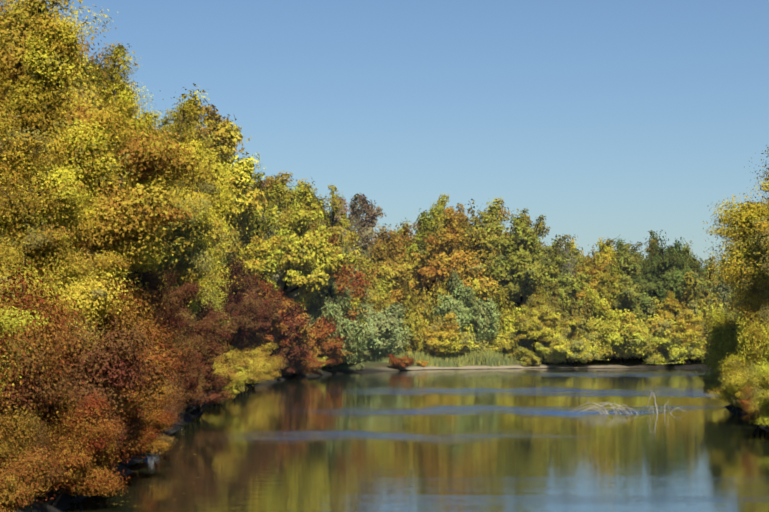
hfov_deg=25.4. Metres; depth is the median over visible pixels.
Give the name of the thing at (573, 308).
willow tree
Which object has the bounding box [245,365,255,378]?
fringe bush
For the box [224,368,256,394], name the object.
fringe bush
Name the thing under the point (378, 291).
round tree
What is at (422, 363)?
fringe bush
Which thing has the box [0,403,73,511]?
fringe bush
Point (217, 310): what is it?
round tree
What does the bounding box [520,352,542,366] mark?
fringe bush
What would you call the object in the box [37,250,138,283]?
round tree
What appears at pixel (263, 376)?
fringe bush
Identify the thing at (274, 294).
round tree
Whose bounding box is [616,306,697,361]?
shrub
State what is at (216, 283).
round tree
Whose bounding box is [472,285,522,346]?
willow tree
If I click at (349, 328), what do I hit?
willow tree
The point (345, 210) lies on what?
poplar tree
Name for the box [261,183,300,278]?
poplar tree
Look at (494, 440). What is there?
river water
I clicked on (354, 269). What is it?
round tree
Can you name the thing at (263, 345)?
shrub
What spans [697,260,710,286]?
poplar tree
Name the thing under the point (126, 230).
round tree
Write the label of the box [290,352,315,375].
fringe bush
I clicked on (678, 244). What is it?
round tree
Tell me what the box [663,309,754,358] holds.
shrub
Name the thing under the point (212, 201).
round tree
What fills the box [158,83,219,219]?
poplar tree
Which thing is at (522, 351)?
fringe bush
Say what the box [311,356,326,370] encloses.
fringe bush
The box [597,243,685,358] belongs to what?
round tree
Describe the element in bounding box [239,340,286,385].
fringe bush
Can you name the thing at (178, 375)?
shrub
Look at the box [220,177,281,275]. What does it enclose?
poplar tree
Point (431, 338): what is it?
shrub
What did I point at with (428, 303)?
willow tree
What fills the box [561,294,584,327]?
willow tree
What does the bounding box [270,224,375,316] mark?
round tree
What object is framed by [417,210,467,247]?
poplar tree
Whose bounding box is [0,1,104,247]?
poplar tree
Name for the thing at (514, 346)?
shrub
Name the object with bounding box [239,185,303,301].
poplar tree
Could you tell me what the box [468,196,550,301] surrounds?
poplar tree
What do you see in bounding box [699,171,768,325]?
tall tree
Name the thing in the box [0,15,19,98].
poplar tree
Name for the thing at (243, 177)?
poplar tree
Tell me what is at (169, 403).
fringe bush
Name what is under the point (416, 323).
willow tree
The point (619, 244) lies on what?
poplar tree
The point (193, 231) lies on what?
poplar tree
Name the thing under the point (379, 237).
round tree
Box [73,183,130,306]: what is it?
round tree
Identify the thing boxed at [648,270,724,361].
willow tree
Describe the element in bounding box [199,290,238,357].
round tree
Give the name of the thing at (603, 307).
round tree
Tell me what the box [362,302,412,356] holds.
shrub
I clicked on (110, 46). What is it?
poplar tree
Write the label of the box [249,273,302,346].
round tree
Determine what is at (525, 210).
poplar tree
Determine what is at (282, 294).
round tree
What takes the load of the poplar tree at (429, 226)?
on the ground
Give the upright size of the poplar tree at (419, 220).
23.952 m
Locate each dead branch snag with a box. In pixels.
[570,401,637,413]
[647,390,686,412]
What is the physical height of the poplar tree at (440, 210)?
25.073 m
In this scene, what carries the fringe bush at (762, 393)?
on the ground
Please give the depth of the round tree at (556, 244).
290.53 m
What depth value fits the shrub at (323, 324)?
206.47 m
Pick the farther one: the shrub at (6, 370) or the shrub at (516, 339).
the shrub at (516, 339)
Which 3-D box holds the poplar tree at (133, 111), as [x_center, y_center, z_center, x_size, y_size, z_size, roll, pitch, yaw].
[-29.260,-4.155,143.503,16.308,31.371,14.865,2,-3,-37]
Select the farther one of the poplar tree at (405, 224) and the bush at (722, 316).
the poplar tree at (405, 224)
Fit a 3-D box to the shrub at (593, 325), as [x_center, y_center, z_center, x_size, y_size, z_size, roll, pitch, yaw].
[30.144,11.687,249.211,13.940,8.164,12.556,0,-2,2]
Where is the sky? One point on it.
(609, 119)
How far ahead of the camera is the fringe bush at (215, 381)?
115.68 m
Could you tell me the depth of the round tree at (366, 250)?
261.63 m
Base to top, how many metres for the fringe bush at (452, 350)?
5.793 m
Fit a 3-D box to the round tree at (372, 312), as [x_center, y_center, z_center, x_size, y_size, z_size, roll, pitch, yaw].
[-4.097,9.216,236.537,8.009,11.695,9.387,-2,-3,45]
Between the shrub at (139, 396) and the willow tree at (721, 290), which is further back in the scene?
the willow tree at (721, 290)
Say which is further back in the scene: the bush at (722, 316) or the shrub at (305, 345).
the shrub at (305, 345)
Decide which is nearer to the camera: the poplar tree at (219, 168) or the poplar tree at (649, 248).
the poplar tree at (219, 168)
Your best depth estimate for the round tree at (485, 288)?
253.49 m
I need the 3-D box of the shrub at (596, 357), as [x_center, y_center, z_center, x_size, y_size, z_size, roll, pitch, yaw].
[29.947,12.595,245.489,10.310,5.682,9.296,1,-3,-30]
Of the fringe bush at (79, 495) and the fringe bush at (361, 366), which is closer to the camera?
the fringe bush at (79, 495)
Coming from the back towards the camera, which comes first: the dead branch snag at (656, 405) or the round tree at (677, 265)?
the round tree at (677, 265)
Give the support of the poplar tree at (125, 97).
on the ground
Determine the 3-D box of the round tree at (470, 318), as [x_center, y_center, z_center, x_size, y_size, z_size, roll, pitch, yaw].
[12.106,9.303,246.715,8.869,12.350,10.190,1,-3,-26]
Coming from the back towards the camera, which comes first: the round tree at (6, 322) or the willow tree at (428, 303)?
the willow tree at (428, 303)
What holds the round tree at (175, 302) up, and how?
on the ground
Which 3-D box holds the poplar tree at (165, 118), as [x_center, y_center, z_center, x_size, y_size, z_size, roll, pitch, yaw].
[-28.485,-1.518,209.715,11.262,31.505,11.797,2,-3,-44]
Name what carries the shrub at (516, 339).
on the ground
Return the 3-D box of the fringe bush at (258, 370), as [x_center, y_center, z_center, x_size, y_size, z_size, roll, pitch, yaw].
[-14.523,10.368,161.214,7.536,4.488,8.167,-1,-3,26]
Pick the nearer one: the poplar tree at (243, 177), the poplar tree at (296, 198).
the poplar tree at (243, 177)
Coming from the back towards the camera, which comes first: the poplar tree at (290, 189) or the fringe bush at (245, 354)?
the poplar tree at (290, 189)
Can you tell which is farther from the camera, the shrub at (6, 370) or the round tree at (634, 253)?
the round tree at (634, 253)
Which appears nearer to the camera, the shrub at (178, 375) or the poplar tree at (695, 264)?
the shrub at (178, 375)
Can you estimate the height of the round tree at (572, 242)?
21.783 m
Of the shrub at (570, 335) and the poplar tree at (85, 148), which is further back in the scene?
the shrub at (570, 335)
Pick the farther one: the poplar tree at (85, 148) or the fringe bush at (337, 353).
the fringe bush at (337, 353)
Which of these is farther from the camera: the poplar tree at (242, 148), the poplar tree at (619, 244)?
the poplar tree at (619, 244)
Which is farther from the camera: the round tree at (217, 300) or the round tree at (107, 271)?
the round tree at (217, 300)
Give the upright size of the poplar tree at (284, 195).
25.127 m
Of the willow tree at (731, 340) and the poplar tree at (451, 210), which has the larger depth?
the poplar tree at (451, 210)
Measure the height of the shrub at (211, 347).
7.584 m
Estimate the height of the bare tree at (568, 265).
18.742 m
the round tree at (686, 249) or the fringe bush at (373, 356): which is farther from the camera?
the round tree at (686, 249)
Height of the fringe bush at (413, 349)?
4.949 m
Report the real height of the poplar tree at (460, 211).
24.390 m
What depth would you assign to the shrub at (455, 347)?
242.05 m
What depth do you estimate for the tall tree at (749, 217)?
121.15 m
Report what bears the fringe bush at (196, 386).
on the ground
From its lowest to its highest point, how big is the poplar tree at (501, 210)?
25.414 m
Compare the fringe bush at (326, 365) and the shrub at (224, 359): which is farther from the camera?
the fringe bush at (326, 365)
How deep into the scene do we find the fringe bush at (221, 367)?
119.59 m
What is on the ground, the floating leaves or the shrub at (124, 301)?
the shrub at (124, 301)
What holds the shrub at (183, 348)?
on the ground
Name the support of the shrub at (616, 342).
on the ground
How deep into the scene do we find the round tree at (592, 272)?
257.92 m
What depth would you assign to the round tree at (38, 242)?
68.55 m
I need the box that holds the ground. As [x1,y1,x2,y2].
[14,357,768,511]
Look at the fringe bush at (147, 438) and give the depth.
73.52 m
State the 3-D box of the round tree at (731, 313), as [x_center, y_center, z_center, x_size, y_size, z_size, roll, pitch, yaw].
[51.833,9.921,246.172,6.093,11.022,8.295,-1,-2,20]
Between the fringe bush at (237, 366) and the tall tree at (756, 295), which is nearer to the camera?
the tall tree at (756, 295)
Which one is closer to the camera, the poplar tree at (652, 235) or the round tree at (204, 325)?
the round tree at (204, 325)
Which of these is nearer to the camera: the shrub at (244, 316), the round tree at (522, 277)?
the shrub at (244, 316)
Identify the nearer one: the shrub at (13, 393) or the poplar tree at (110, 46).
the shrub at (13, 393)
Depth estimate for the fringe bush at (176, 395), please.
94.63 m
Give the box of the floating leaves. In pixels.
[79,384,398,509]
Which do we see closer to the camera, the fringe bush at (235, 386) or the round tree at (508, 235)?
the fringe bush at (235, 386)
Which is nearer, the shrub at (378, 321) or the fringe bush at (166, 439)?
the fringe bush at (166, 439)
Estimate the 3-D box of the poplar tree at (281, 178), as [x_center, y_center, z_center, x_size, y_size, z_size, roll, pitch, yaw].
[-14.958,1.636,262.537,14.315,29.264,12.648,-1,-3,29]
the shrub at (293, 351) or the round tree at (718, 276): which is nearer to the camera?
the shrub at (293, 351)
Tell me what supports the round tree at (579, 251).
on the ground
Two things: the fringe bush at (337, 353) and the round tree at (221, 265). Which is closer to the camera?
the round tree at (221, 265)
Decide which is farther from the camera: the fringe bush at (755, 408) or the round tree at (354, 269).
the round tree at (354, 269)
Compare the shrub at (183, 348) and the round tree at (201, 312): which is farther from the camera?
the round tree at (201, 312)
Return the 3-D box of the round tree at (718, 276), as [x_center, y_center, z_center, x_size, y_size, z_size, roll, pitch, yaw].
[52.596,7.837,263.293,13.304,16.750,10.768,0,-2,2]
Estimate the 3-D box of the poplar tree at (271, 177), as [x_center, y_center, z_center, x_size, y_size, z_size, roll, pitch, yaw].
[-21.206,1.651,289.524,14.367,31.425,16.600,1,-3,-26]
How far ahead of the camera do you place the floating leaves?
82.16 m
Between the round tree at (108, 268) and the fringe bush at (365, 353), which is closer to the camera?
the round tree at (108, 268)
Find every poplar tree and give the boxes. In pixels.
[0,0,145,113]
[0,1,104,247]
[0,6,144,279]
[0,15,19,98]
[23,3,125,139]
[69,57,212,279]
[71,46,140,140]
[84,42,187,187]
[88,44,217,278]
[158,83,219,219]
[158,114,170,141]
[161,108,234,275]
[198,102,266,240]
[200,129,255,252]
[217,120,242,219]
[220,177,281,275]
[226,135,244,167]
[228,172,289,283]
[232,153,268,193]
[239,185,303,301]
[260,171,321,225]
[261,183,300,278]
[263,174,287,192]
[268,179,295,235]
[286,182,295,203]
[290,180,320,237]
[306,184,361,237]
[313,183,364,280]
[321,193,375,257]
[321,197,358,256]
[348,193,391,243]
[389,211,426,243]
[398,218,411,237]
[403,209,460,302]
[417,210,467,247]
[422,206,458,243]
[428,192,463,228]
[430,207,447,221]
[443,202,472,250]
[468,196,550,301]
[468,198,513,297]
[498,208,532,236]
[523,214,549,259]
[531,215,552,247]
[582,244,615,283]
[597,238,620,262]
[613,234,628,259]
[641,230,682,263]
[644,239,660,263]
[685,252,701,276]
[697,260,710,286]
[700,257,731,301]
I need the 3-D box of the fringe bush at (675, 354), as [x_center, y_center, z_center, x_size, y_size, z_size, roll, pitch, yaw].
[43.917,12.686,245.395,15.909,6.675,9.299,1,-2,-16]
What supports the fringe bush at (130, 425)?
on the ground
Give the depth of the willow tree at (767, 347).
103.38 m
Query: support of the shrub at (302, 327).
on the ground
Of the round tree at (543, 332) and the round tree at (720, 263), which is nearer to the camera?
the round tree at (543, 332)
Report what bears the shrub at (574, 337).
on the ground
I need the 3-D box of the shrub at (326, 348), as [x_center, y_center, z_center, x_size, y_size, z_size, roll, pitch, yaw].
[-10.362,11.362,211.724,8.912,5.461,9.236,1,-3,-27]
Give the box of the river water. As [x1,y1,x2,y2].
[62,368,768,511]
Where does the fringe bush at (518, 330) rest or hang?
on the ground
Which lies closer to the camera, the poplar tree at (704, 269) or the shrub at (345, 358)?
the shrub at (345, 358)
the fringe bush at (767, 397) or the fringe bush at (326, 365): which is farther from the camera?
the fringe bush at (326, 365)
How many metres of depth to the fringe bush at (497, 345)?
244.75 m
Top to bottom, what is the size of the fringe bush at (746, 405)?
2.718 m
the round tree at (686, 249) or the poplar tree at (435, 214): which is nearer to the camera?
the poplar tree at (435, 214)
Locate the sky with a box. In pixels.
[0,0,768,272]
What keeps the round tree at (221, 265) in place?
on the ground
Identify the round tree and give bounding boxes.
[0,0,244,314]
[0,80,61,235]
[0,89,131,274]
[0,149,138,353]
[0,228,69,317]
[0,294,53,417]
[1,208,145,352]
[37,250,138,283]
[57,228,168,360]
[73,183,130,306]
[122,231,203,335]
[124,242,209,320]
[127,96,251,310]
[154,262,229,343]
[194,299,228,331]
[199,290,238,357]
[200,256,244,304]
[201,284,230,338]
[204,276,229,342]
[209,234,244,289]
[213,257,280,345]
[214,244,231,277]
[215,253,231,277]
[225,255,260,306]
[241,269,287,344]
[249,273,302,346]
[250,273,284,301]
[261,178,351,309]
[264,280,297,316]
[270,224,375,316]
[339,247,368,298]
[349,223,371,246]
[349,238,403,310]
[350,236,375,267]
[357,232,420,311]
[359,285,384,319]
[367,231,388,249]
[369,207,492,304]
[372,222,420,309]
[374,299,386,314]
[410,199,531,303]
[450,278,501,338]
[481,208,593,310]
[504,224,513,307]
[511,244,586,307]
[515,291,569,352]
[516,286,582,363]
[540,237,590,303]
[541,234,592,277]
[551,237,563,257]
[566,237,583,258]
[566,246,582,261]
[572,245,611,319]
[580,253,631,359]
[584,237,617,271]
[589,241,651,281]
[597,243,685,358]
[626,230,709,322]
[627,303,662,362]
[635,242,664,311]
[643,245,715,301]
[650,290,708,362]
[672,237,685,254]
[678,240,702,270]
[713,253,738,304]
[715,254,725,274]
[722,291,746,318]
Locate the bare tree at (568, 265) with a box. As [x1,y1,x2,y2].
[551,241,580,286]
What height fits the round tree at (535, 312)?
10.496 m
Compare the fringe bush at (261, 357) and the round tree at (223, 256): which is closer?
the fringe bush at (261, 357)
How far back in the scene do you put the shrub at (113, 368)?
61.30 m
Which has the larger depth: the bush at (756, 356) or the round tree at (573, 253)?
the round tree at (573, 253)
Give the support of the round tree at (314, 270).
on the ground
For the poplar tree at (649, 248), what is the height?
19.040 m
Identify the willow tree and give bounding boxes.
[301,277,370,368]
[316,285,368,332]
[381,280,427,326]
[400,293,430,351]
[415,267,487,356]
[422,267,501,352]
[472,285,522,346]
[518,274,597,342]
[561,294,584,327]
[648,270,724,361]
[704,309,763,371]
[708,282,732,311]
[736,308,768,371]
[757,319,768,375]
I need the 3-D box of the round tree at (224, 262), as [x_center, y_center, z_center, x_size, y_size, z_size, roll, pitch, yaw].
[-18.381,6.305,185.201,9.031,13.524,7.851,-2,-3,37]
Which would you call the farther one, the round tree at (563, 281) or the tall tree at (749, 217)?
the round tree at (563, 281)
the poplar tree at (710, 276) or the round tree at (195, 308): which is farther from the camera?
the poplar tree at (710, 276)
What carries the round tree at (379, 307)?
on the ground
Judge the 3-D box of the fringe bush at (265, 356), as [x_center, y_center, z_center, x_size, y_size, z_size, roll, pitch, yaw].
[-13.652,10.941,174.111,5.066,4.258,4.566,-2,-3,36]
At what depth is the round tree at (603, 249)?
275.48 m
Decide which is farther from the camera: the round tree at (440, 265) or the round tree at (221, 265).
the round tree at (440, 265)
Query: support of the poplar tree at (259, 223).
on the ground
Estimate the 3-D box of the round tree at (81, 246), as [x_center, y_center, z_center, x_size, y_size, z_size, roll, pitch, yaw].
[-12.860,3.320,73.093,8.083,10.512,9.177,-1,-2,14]
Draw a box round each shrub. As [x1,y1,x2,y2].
[0,256,109,427]
[0,328,58,443]
[0,328,104,434]
[2,303,182,452]
[9,294,203,455]
[47,315,102,379]
[97,275,198,399]
[152,322,199,388]
[159,313,228,378]
[161,332,205,403]
[205,336,218,357]
[205,342,236,366]
[218,331,276,352]
[238,340,271,358]
[250,302,317,366]
[270,306,314,367]
[292,302,338,362]
[300,337,311,356]
[306,330,323,354]
[317,341,343,364]
[337,351,351,363]
[343,306,366,320]
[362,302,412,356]
[372,309,391,339]
[393,310,471,355]
[397,329,420,349]
[432,324,469,357]
[498,328,531,355]
[500,332,544,360]
[536,316,588,341]
[558,309,622,359]
[569,330,603,362]
[581,329,610,362]
[582,316,678,362]
[609,354,642,359]
[610,319,657,360]
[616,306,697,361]
[650,312,727,361]
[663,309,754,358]
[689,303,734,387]
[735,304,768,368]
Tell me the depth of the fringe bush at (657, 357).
242.57 m
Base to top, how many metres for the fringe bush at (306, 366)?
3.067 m
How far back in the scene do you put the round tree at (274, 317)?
182.78 m
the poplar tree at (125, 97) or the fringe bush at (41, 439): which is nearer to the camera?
the fringe bush at (41, 439)
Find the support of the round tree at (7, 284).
on the ground
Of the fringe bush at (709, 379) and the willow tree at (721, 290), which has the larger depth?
the willow tree at (721, 290)
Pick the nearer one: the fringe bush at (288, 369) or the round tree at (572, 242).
the fringe bush at (288, 369)
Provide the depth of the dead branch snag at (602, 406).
119.20 m
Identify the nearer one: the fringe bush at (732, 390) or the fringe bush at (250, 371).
the fringe bush at (732, 390)
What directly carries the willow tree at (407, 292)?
on the ground
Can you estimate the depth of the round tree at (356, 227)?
288.70 m
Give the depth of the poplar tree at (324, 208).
272.78 m
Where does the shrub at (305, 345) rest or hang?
on the ground
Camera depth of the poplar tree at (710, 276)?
254.21 m
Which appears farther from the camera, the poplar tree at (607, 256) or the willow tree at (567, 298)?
the poplar tree at (607, 256)
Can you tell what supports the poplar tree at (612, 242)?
on the ground
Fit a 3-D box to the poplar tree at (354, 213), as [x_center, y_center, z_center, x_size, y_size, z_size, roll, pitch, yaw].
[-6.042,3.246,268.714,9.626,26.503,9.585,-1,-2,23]
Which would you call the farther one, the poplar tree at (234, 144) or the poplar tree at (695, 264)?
the poplar tree at (695, 264)
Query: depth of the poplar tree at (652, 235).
277.29 m
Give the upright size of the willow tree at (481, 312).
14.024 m
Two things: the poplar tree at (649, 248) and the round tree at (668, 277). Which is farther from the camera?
the poplar tree at (649, 248)
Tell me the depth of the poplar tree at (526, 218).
273.27 m
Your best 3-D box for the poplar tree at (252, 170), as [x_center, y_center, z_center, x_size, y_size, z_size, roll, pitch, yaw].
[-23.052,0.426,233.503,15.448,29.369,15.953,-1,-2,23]
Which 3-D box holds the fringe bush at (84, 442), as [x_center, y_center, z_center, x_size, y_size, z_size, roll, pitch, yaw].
[-10.896,6.483,57.656,5.889,4.034,6.250,-2,-3,34]
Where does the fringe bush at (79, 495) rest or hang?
on the ground
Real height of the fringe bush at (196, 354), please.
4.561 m
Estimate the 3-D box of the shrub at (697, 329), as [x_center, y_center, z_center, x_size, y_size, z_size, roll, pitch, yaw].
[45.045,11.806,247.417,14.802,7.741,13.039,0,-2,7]
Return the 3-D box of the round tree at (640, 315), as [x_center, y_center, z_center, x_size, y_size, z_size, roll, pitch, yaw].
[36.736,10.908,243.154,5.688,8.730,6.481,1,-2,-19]
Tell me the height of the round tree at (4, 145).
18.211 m
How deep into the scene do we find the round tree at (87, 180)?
93.03 m
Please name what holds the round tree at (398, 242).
on the ground
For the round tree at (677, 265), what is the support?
on the ground
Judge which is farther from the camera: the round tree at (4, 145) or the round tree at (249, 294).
the round tree at (249, 294)
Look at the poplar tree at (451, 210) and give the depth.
278.27 m
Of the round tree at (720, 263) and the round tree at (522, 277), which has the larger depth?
the round tree at (720, 263)
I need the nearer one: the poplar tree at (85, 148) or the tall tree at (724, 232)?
the poplar tree at (85, 148)
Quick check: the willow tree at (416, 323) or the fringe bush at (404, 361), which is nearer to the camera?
the fringe bush at (404, 361)
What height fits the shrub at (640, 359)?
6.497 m
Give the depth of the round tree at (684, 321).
242.37 m
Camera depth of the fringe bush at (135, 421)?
68.93 m
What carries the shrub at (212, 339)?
on the ground
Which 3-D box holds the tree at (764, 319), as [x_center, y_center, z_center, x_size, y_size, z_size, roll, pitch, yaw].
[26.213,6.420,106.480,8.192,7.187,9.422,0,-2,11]
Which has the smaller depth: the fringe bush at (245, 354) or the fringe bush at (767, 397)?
the fringe bush at (767, 397)
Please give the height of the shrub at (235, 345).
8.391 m
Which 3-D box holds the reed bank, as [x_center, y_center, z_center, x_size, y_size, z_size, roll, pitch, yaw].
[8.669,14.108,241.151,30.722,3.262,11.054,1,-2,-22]
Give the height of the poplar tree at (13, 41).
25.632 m
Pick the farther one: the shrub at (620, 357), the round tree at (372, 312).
the shrub at (620, 357)
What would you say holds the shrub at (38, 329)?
on the ground
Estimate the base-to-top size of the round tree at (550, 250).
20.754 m
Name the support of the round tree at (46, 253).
on the ground
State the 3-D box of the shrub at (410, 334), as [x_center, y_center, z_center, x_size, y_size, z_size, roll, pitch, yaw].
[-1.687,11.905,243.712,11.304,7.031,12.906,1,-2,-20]
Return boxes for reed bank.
[345,346,540,367]
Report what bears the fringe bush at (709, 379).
on the ground
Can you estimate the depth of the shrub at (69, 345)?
63.53 m
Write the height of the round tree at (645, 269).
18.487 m
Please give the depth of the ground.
221.01 m
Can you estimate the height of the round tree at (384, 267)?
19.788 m
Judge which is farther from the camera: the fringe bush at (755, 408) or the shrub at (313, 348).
the shrub at (313, 348)
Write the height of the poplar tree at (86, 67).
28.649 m
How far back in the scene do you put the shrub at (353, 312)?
217.03 m
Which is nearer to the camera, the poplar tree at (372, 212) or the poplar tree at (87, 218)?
the poplar tree at (87, 218)
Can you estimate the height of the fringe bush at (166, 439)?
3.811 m
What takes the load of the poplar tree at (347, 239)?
on the ground
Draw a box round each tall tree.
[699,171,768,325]
[703,145,768,319]
[703,226,756,268]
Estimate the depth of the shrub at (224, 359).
132.26 m
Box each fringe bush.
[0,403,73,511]
[16,412,71,487]
[20,386,141,506]
[45,395,134,498]
[105,415,149,471]
[112,404,157,463]
[114,380,185,460]
[143,376,182,446]
[158,382,182,431]
[161,373,187,426]
[175,357,208,421]
[185,360,238,413]
[187,349,207,393]
[189,349,246,411]
[220,346,251,381]
[223,343,271,384]
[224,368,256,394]
[230,348,252,388]
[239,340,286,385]
[240,343,272,383]
[240,346,279,386]
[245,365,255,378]
[266,347,288,372]
[276,359,295,377]
[283,360,330,376]
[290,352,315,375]
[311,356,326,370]
[319,325,360,369]
[325,361,338,366]
[346,350,369,362]
[356,363,364,369]
[362,340,400,361]
[387,354,414,369]
[396,334,432,356]
[416,359,427,366]
[423,341,466,357]
[461,326,521,355]
[503,328,529,357]
[513,342,562,364]
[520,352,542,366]
[541,331,602,366]
[628,341,696,364]
[648,323,708,364]
[691,355,736,403]
[705,352,768,424]
[732,358,768,427]
[737,382,764,422]
[739,389,765,417]
[756,379,768,424]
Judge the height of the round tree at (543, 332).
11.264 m
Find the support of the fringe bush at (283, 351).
on the ground
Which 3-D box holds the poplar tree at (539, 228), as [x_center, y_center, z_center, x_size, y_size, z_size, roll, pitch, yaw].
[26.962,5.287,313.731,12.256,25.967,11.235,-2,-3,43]
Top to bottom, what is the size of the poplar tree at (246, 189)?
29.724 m

